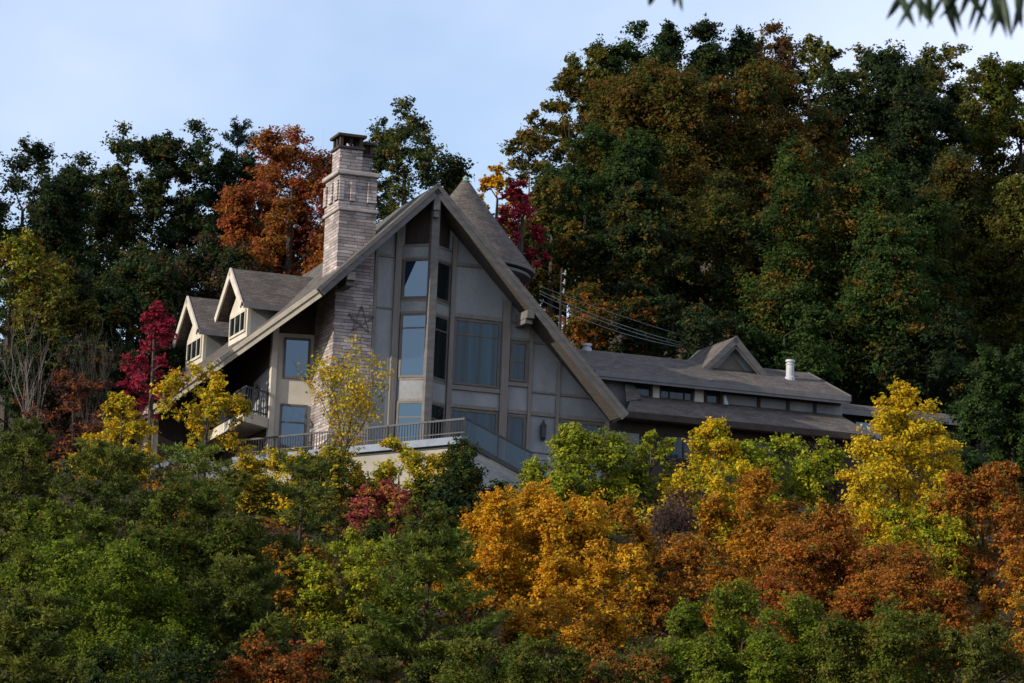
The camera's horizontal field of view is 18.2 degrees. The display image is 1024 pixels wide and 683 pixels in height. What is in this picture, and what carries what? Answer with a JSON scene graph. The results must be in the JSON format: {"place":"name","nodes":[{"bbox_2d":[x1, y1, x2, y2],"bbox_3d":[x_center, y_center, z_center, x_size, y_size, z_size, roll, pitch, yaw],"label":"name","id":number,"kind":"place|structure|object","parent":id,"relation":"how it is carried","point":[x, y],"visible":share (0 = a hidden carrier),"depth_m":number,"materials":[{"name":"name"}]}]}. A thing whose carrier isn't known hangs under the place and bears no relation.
{"place":"outdoors","nodes":[
{"label":"outdoors","id":0,"kind":"place"},
{"bbox_2d":[0,176,1023,682],"bbox_3d":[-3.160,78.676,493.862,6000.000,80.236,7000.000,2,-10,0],"label":"ground","id":1,"kind":"structure","parent":0,"point":[618,536],"depth_m":108.46,"materials":[{"name":"green plant"}]},
{"bbox_2d":[0,415,74,557],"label":"pine tree","id":2,"kind":"object","parent":1,"relation":"on","point":[28,443],"visible":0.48,"depth_m":107.40,"materials":[{"name":"green plant"}]},
{"bbox_2d":[0,227,80,459],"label":"poplar tree","id":3,"kind":"object","parent":1,"relation":"on","point":[31,261],"visible":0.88,"depth_m":139.86,"materials":[{"name":"green plant"}]},
{"bbox_2d":[0,326,80,462],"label":"oak tree","id":4,"kind":"object","parent":1,"relation":"on","point":[6,389],"visible":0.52,"depth_m":135.45,"materials":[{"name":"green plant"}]},
{"bbox_2d":[0,509,92,652],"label":"oak tree","id":5,"kind":"object","parent":1,"relation":"on","point":[19,571],"visible":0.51,"depth_m":94.93,"materials":[{"name":"green plant"}]},
{"bbox_2d":[0,582,98,682],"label":"pine tree","id":6,"kind":"object","parent":1,"relation":"on","point":[23,653],"visible":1,"depth_m":86.30,"materials":[{"name":"green plant"}]},
{"bbox_2d":[0,279,108,463],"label":"poplar tree","id":7,"kind":"object","parent":1,"relation":"on","point":[86,316],"visible":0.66,"depth_m":138.71,"materials":[{"name":"green plant"}]},
{"bbox_2d":[0,132,110,461],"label":"pine tree","id":8,"kind":"object","parent":1,"relation":"on","point":[58,209],"visible":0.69,"depth_m":154.45,"materials":[{"name":"green plant"}]},
{"bbox_2d":[0,495,120,619],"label":"oak tree","id":9,"kind":"object","parent":1,"relation":"on","point":[54,521],"visible":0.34,"depth_m":100.11,"materials":[{"name":"green plant"}]},
{"bbox_2d":[11,367,123,473],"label":"maple tree","id":10,"kind":"object","parent":1,"relation":"on","point":[46,417],"visible":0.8,"depth_m":127.86,"materials":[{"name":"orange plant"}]},
{"bbox_2d":[0,251,141,464],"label":"oak tree","id":11,"kind":"object","parent":1,"relation":"on","point":[117,311],"visible":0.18,"depth_m":145.29,"materials":[{"name":"green plant"}]},
{"bbox_2d":[6,331,161,465],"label":"oak tree","id":12,"kind":"object","parent":1,"relation":"on","point":[63,353],"visible":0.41,"depth_m":136.75,"materials":[{"name":"green plant"}]},
{"bbox_2d":[35,150,147,413],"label":"pine tree","id":13,"kind":"object","parent":1,"relation":"on","point":[82,161],"visible":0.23,"depth_m":160.21,"materials":[{"name":"green plant"}]},
{"bbox_2d":[50,433,163,550],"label":"pine tree","id":14,"kind":"object","parent":1,"relation":"on","point":[112,456],"visible":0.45,"depth_m":106.14,"materials":[{"name":"green plant"}]},
{"bbox_2d":[67,390,169,485],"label":"poplar tree","id":15,"kind":"object","parent":1,"relation":"on","point":[121,402],"visible":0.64,"depth_m":120.11,"materials":[{"name":"yellow plant"}]},
{"bbox_2d":[28,530,222,682],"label":"oak tree","id":16,"kind":"object","parent":1,"relation":"on","point":[126,566],"visible":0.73,"depth_m":90.81,"materials":[{"name":"green plant"}]},
{"bbox_2d":[75,239,186,416],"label":"oak tree","id":17,"kind":"object","parent":1,"relation":"on","point":[145,270],"visible":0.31,"depth_m":146.70,"materials":[{"name":"green plant"}]},
{"bbox_2d":[82,120,204,342],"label":"pine tree","id":18,"kind":"object","parent":1,"relation":"on","point":[118,193],"visible":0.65,"depth_m":157.56,"materials":[{"name":"green plant"}]},
{"bbox_2d":[101,322,186,411],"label":"oak tree","id":19,"kind":"object","parent":1,"relation":"on","point":[174,361],"visible":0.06,"depth_m":141.91,"materials":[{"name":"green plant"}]},
{"bbox_2d":[115,300,184,461],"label":"maple tree","id":20,"kind":"object","parent":1,"relation":"on","point":[160,329],"visible":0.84,"depth_m":128.91,"materials":[{"name":"red plant"}]},
{"bbox_2d":[68,631,232,682],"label":"oak tree","id":21,"kind":"object","parent":1,"relation":"on","point":[171,667],"visible":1,"depth_m":85.83,"materials":[{"name":"green plant"}]},
{"bbox_2d":[96,522,215,631],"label":"oak tree","id":22,"kind":"object","parent":1,"relation":"on","point":[168,539],"visible":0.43,"depth_m":97.96,"materials":[{"name":"green plant"}]},
{"bbox_2d":[125,117,255,293],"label":"pine tree","id":23,"kind":"object","parent":1,"relation":"on","point":[195,219],"visible":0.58,"depth_m":158.23,"materials":[{"name":"green plant"}]},
{"bbox_2d":[146,441,242,549],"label":"pine tree","id":24,"kind":"object","parent":1,"relation":"on","point":[204,466],"visible":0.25,"depth_m":108.69,"materials":[{"name":"green plant"}]},
{"bbox_2d":[126,475,279,605],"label":"oak tree","id":25,"kind":"object","parent":1,"relation":"on","point":[226,537],"visible":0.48,"depth_m":99.87,"materials":[{"name":"green plant"}]},
{"bbox_2d":[149,360,256,484],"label":"poplar tree","id":26,"kind":"object","parent":1,"relation":"on","point":[202,416],"visible":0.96,"depth_m":118.14,"materials":[{"name":"yellow plant"}]},
{"bbox_2d":[135,227,274,392],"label":"oak tree","id":27,"kind":"object","parent":1,"relation":"on","point":[223,258],"visible":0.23,"depth_m":150.56,"materials":[{"name":"green plant"}]},
{"bbox_2d":[206,116,258,240],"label":"conifer tree","id":28,"kind":"object","parent":1,"relation":"on","point":[237,131],"visible":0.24,"depth_m":162.02,"materials":[{"name":"green plant"}]},
{"bbox_2d":[185,465,282,524],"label":"shrub","id":29,"kind":"object","parent":1,"relation":"on","point":[237,478],"visible":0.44,"depth_m":114.24,"materials":[{"name":"green plant"}]},
{"bbox_2d":[164,552,310,682],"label":"tree","id":30,"kind":"object","parent":1,"relation":"on","point":[225,591],"visible":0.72,"depth_m":91.55,"materials":[{"name":"green plant"}]},
{"bbox_2d":[206,154,281,461],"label":"oak tree","id":31,"kind":"object","parent":1,"relation":"on","point":[222,178],"visible":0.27,"depth_m":159.63,"materials":[{"name":"green plant"}]},
{"bbox_2d":[212,629,329,682],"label":"shrub","id":32,"kind":"object","parent":1,"relation":"on","point":[280,669],"visible":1,"depth_m":87.10,"materials":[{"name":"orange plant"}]},
{"bbox_2d":[213,123,332,275],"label":"maple tree","id":33,"kind":"object","parent":1,"relation":"on","point":[295,209],"visible":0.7,"depth_m":153.27,"materials":[{"name":"orange plant"}]},
{"bbox_2d":[226,541,334,637],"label":"shrub","id":34,"kind":"object","parent":1,"relation":"on","point":[285,562],"visible":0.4,"depth_m":98.27,"materials":[{"name":"green plant"}]},
{"bbox_2d":[224,445,346,527],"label":"shrub","id":35,"kind":"object","parent":1,"relation":"on","point":[251,464],"visible":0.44,"depth_m":115.29,"materials":[{"name":"yellow plant"}]},
{"bbox_2d":[244,450,352,612],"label":"pine tree","id":36,"kind":"object","parent":1,"relation":"on","point":[315,493],"visible":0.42,"depth_m":102.37,"materials":[{"name":"green plant"}]},
{"bbox_2d":[273,441,398,536],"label":"shrub","id":37,"kind":"object","parent":1,"relation":"on","point":[337,470],"visible":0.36,"depth_m":113.50,"materials":[{"name":"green plant"}]},
{"bbox_2d":[290,333,394,460],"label":"poplar tree","id":38,"kind":"object","parent":1,"relation":"on","point":[353,400],"visible":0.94,"depth_m":118.14,"materials":[{"name":"yellow plant"}]},
{"bbox_2d":[282,526,417,653],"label":"oak tree","id":39,"kind":"object","parent":1,"relation":"on","point":[360,575],"visible":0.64,"depth_m":97.37,"materials":[{"name":"green plant"}]},
{"bbox_2d":[292,624,407,682],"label":"oak tree","id":40,"kind":"object","parent":1,"relation":"on","point":[338,661],"visible":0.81,"depth_m":90.38,"materials":[{"name":"green plant"}]},
{"bbox_2d":[341,476,426,543],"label":"maple tree","id":41,"kind":"object","parent":1,"relation":"on","point":[364,506],"visible":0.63,"depth_m":110.03,"materials":[{"name":"red plant"}]},
{"bbox_2d":[339,432,451,524],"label":"shrub","id":42,"kind":"object","parent":1,"relation":"on","point":[411,460],"visible":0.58,"depth_m":115.75,"materials":[{"name":"green plant"}]},
{"bbox_2d":[357,488,462,587],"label":"oak tree","id":43,"kind":"object","parent":1,"relation":"on","point":[433,521],"visible":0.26,"depth_m":105.61,"materials":[{"name":"green plant"}]},
{"bbox_2d":[365,95,477,222],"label":"oak tree","id":44,"kind":"object","parent":1,"relation":"on","point":[452,176],"visible":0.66,"depth_m":151.72,"materials":[{"name":"green plant"}]},
{"bbox_2d":[342,521,514,674],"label":"pine tree","id":45,"kind":"object","parent":1,"relation":"on","point":[434,548],"visible":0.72,"depth_m":94.71,"materials":[{"name":"green plant"}]},
{"bbox_2d":[398,645,515,682],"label":"oak tree","id":46,"kind":"object","parent":1,"relation":"on","point":[420,668],"visible":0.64,"depth_m":89.17,"materials":[{"name":"green plant"}]},
{"bbox_2d":[400,434,520,530],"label":"oak tree","id":47,"kind":"object","parent":1,"relation":"on","point":[458,491],"visible":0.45,"depth_m":115.16,"materials":[{"name":"green plant"}]},
{"bbox_2d":[420,550,532,625],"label":"oak tree","id":48,"kind":"object","parent":1,"relation":"on","point":[485,569],"visible":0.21,"depth_m":101.85,"materials":[{"name":"orange plant"}]},
{"bbox_2d":[0,264,1023,682],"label":"undergrowth","id":49,"kind":"object","parent":1,"relation":"on","point":[66,474],"visible":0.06,"depth_m":105.72,"materials":[{"name":"green plant"}]},
{"bbox_2d":[431,631,602,682],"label":"oak tree","id":50,"kind":"object","parent":1,"relation":"on","point":[527,668],"visible":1,"depth_m":87.89,"materials":[{"name":"green plant"}]},
{"bbox_2d":[494,179,551,293],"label":"maple tree","id":51,"kind":"object","parent":1,"relation":"on","point":[522,209],"visible":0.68,"depth_m":155.37,"materials":[{"name":"red plant"}]},
{"bbox_2d":[436,477,619,617],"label":"maple tree","id":52,"kind":"object","parent":1,"relation":"on","point":[543,534],"visible":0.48,"depth_m":103.45,"materials":[{"name":"orange plant"}]},
{"bbox_2d":[497,98,589,260],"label":"poplar tree","id":53,"kind":"object","parent":1,"relation":"on","point":[535,141],"visible":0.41,"depth_m":168.21,"materials":[{"name":"green plant"}]},
{"bbox_2d":[510,175,589,316],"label":"poplar tree","id":54,"kind":"object","parent":1,"relation":"on","point":[540,198],"visible":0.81,"depth_m":158.84,"materials":[{"name":"green plant"}]},
{"bbox_2d":[108,132,1005,506],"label":"hillside house","id":55,"kind":"structure","parent":1,"relation":"on","point":[468,338],"depth_m":130.79,"materials":[{"name":"grey paint"}]},
{"bbox_2d":[278,403,307,449],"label":"window","id":56,"kind":"structure","parent":55,"relation":"in","point":[293,417],"depth_m":130.33,"materials":[{"name":"blue glass"}]},
{"bbox_2d":[282,337,310,379],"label":"window","id":57,"kind":"structure","parent":55,"relation":"in","point":[299,348],"depth_m":130.81,"materials":[{"name":"blue glass"}]},
{"bbox_2d":[450,408,497,455],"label":"window","id":58,"kind":"structure","parent":55,"relation":"in","point":[489,420],"depth_m":130.11,"materials":[{"name":"blue glass"}]},
{"bbox_2d":[452,318,500,387],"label":"window","id":59,"kind":"structure","parent":55,"relation":"in","point":[476,348],"depth_m":130.55,"materials":[{"name":"blue glass"}]},
{"bbox_2d":[505,415,525,469],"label":"glass door","id":60,"kind":"structure","parent":55,"relation":"in","point":[515,424],"depth_m":130.59,"materials":[{"name":"blue glass"}]},
{"bbox_2d":[532,67,597,334],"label":"poplar tree","id":61,"kind":"object","parent":1,"relation":"on","point":[565,84],"visible":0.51,"depth_m":172.75,"materials":[{"name":"green plant"}]},
{"bbox_2d":[496,583,639,660],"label":"oak tree","id":62,"kind":"object","parent":1,"relation":"on","point":[538,625],"visible":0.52,"depth_m":96.76,"materials":[{"name":"orange plant"}]},
{"bbox_2d":[514,421,666,534],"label":"oak tree","id":63,"kind":"object","parent":1,"relation":"on","point":[581,448],"visible":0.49,"depth_m":114.23,"materials":[{"name":"green plant"}]},
{"bbox_2d":[551,44,633,236],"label":"oak tree","id":64,"kind":"object","parent":1,"relation":"on","point":[600,57],"visible":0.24,"depth_m":175.90,"materials":[{"name":"green plant"}]},
{"bbox_2d":[526,119,667,341],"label":"oak tree","id":65,"kind":"object","parent":1,"relation":"on","point":[627,162],"visible":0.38,"depth_m":162.78,"materials":[{"name":"green plant"}]},
{"bbox_2d":[530,533,665,637],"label":"oak tree","id":66,"kind":"object","parent":1,"relation":"on","point":[636,584],"visible":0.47,"depth_m":100.51,"materials":[{"name":"orange plant"}]},
{"bbox_2d":[543,278,664,355],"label":"oak tree","id":67,"kind":"object","parent":1,"relation":"on","point":[582,331],"visible":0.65,"depth_m":150.13,"materials":[{"name":"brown plant"}]},
{"bbox_2d":[573,20,676,352],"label":"oak tree","id":68,"kind":"object","parent":1,"relation":"on","point":[624,50],"visible":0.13,"depth_m":178.84,"materials":[{"name":"green plant"}]},
{"bbox_2d":[574,493,680,591],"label":"maple tree","id":69,"kind":"object","parent":1,"relation":"on","point":[639,532],"visible":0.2,"depth_m":106.53,"materials":[{"name":"orange plant"}]},
{"bbox_2d":[581,642,694,682],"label":"oak tree","id":70,"kind":"object","parent":1,"relation":"on","point":[645,664],"visible":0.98,"depth_m":89.77,"materials":[{"name":"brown plant"}]},
{"bbox_2d":[563,177,715,353],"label":"oak tree","id":71,"kind":"object","parent":1,"relation":"on","point":[634,218],"visible":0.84,"depth_m":156.00,"materials":[{"name":"green plant"}]},
{"bbox_2d":[607,429,677,520],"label":"oak tree","id":72,"kind":"object","parent":1,"relation":"on","point":[647,444],"visible":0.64,"depth_m":116.68,"materials":[{"name":"green plant"}]},
{"bbox_2d":[629,485,701,550],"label":"shrub","id":73,"kind":"object","parent":1,"relation":"on","point":[669,520],"visible":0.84,"depth_m":109.54,"materials":[{"name":"grey plant"}]},
{"bbox_2d":[568,56,773,352],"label":"oak tree","id":74,"kind":"object","parent":1,"relation":"on","point":[657,100],"visible":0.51,"depth_m":168.06,"materials":[{"name":"green plant"}]},
{"bbox_2d":[605,293,750,359],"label":"oak tree","id":75,"kind":"object","parent":1,"relation":"on","point":[701,325],"visible":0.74,"depth_m":151.23,"materials":[{"name":"green plant"}]},
{"bbox_2d":[624,531,763,639],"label":"oak tree","id":76,"kind":"object","parent":1,"relation":"on","point":[688,554],"visible":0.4,"depth_m":100.70,"materials":[{"name":"orange plant"}]},
{"bbox_2d":[634,416,777,543],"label":"poplar tree","id":77,"kind":"object","parent":1,"relation":"on","point":[722,445],"visible":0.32,"depth_m":114.66,"materials":[{"name":"yellow plant"}]},
{"bbox_2d":[636,168,777,350],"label":"oak tree","id":78,"kind":"object","parent":1,"relation":"on","point":[729,248],"visible":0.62,"depth_m":158.64,"materials":[{"name":"green plant"}]},
{"bbox_2d":[647,12,766,349],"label":"oak tree","id":79,"kind":"object","parent":1,"relation":"on","point":[711,59],"visible":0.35,"depth_m":182.75,"materials":[{"name":"green plant"}]},
{"bbox_2d":[647,576,828,682],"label":"oak tree","id":80,"kind":"object","parent":1,"relation":"on","point":[772,657],"visible":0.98,"depth_m":90.48,"materials":[{"name":"green plant"}]},
{"bbox_2d":[692,465,814,584],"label":"oak tree","id":81,"kind":"object","parent":1,"relation":"on","point":[755,481],"visible":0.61,"depth_m":108.19,"materials":[{"name":"orange plant"}]},
{"bbox_2d":[692,54,855,271],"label":"oak tree","id":82,"kind":"object","parent":1,"relation":"on","point":[770,92],"visible":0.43,"depth_m":170.65,"materials":[{"name":"green plant"}]},
{"bbox_2d":[733,18,816,172],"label":"oak tree","id":83,"kind":"object","parent":1,"relation":"on","point":[782,46],"visible":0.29,"depth_m":185.37,"materials":[{"name":"green plant"}]},
{"bbox_2d":[719,431,846,526],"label":"poplar tree","id":84,"kind":"object","parent":1,"relation":"on","point":[805,468],"visible":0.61,"depth_m":116.54,"materials":[{"name":"green plant"}]},
{"bbox_2d":[721,574,856,675],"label":"oak tree","id":85,"kind":"object","parent":1,"relation":"on","point":[773,599],"visible":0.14,"depth_m":97.03,"materials":[{"name":"orange plant"}]},
{"bbox_2d":[732,296,851,385],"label":"oak tree","id":86,"kind":"object","parent":1,"relation":"on","point":[823,357],"visible":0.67,"depth_m":150.99,"materials":[{"name":"green plant"}]},
{"bbox_2d":[782,33,857,160],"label":"oak tree","id":87,"kind":"object","parent":1,"relation":"on","point":[825,55],"visible":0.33,"depth_m":183.36,"materials":[{"name":"green plant"}]},
{"bbox_2d":[648,0,1023,38],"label":"overhanging tree","id":88,"kind":"object","parent":1,"relation":"on","point":[1000,13],"visible":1,"depth_m":8.51,"materials":[{"name":"green plant"}]},
{"bbox_2d":[751,495,940,619],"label":"oak tree","id":89,"kind":"object","parent":1,"relation":"on","point":[834,546],"visible":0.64,"depth_m":103.43,"materials":[{"name":"orange plant"}]},
{"bbox_2d":[727,128,985,405],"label":"oak tree","id":90,"kind":"object","parent":1,"relation":"on","point":[888,278],"visible":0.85,"depth_m":154.38,"materials":[{"name":"green plant"}]},
{"bbox_2d":[788,588,958,682],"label":"oak tree","id":91,"kind":"object","parent":1,"relation":"on","point":[887,655],"visible":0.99,"depth_m":88.08,"materials":[{"name":"green plant"}]},
{"bbox_2d":[806,39,976,247],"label":"oak tree","id":92,"kind":"object","parent":1,"relation":"on","point":[904,117],"visible":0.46,"depth_m":176.55,"materials":[{"name":"green plant"}]},
{"bbox_2d":[834,375,966,570],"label":"poplar tree","id":93,"kind":"object","parent":1,"relation":"on","point":[917,436],"visible":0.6,"depth_m":111.47,"materials":[{"name":"yellow plant"}]},
{"bbox_2d":[824,543,980,671],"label":"oak tree","id":94,"kind":"object","parent":1,"relation":"on","point":[909,582],"visible":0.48,"depth_m":98.87,"materials":[{"name":"orange plant"}]},
{"bbox_2d":[863,491,979,594],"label":"poplar tree","id":95,"kind":"object","parent":1,"relation":"on","point":[924,522],"visible":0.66,"depth_m":107.49,"materials":[{"name":"green plant"}]},
{"bbox_2d":[845,301,1007,419],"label":"oak tree","id":96,"kind":"object","parent":1,"relation":"on","point":[949,336],"visible":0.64,"depth_m":151.15,"materials":[{"name":"green plant"}]},
{"bbox_2d":[914,41,999,207],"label":"oak tree","id":97,"kind":"object","parent":1,"relation":"on","point":[967,109],"visible":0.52,"depth_m":184.54,"materials":[{"name":"green plant"}]},
{"bbox_2d":[905,144,1023,403],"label":"oak tree","id":98,"kind":"object","parent":1,"relation":"on","point":[961,185],"visible":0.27,"depth_m":163.24,"materials":[{"name":"green plant"}]},
{"bbox_2d":[921,619,1023,682],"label":"oak tree","id":99,"kind":"object","parent":1,"relation":"on","point":[983,650],"visible":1,"depth_m":87.66,"materials":[{"name":"green plant"}]},
{"bbox_2d":[924,460,1023,600],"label":"oak tree","id":100,"kind":"object","parent":1,"relation":"on","point":[995,480],"visible":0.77,"depth_m":107.09,"materials":[{"name":"orange plant"}]},
{"bbox_2d":[933,343,1023,522],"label":"oak tree","id":101,"kind":"object","parent":1,"relation":"on","point":[1004,432],"visible":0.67,"depth_m":120.66,"materials":[{"name":"green plant"}]},
{"bbox_2d":[950,171,1023,442],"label":"oak tree","id":102,"kind":"object","parent":1,"relation":"on","point":[995,268],"visible":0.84,"depth_m":160.46,"materials":[{"name":"green plant"}]},
{"bbox_2d":[965,542,1023,662],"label":"oak tree","id":103,"kind":"object","parent":1,"relation":"on","point":[1014,572],"visible":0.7,"depth_m":98.21,"materials":[{"name":"orange plant"}]},
{"bbox_2d":[966,51,1023,265],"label":"oak tree","id":104,"kind":"object","parent":1,"relation":"on","point":[997,91],"visible":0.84,"depth_m":181.11,"materials":[{"name":"green plant"}]},
{"bbox_2d":[0,0,1023,342],"label":"sky","id":105,"kind":"structure","parent":0,"point":[70,69],"materials":[{"name":"blue"}]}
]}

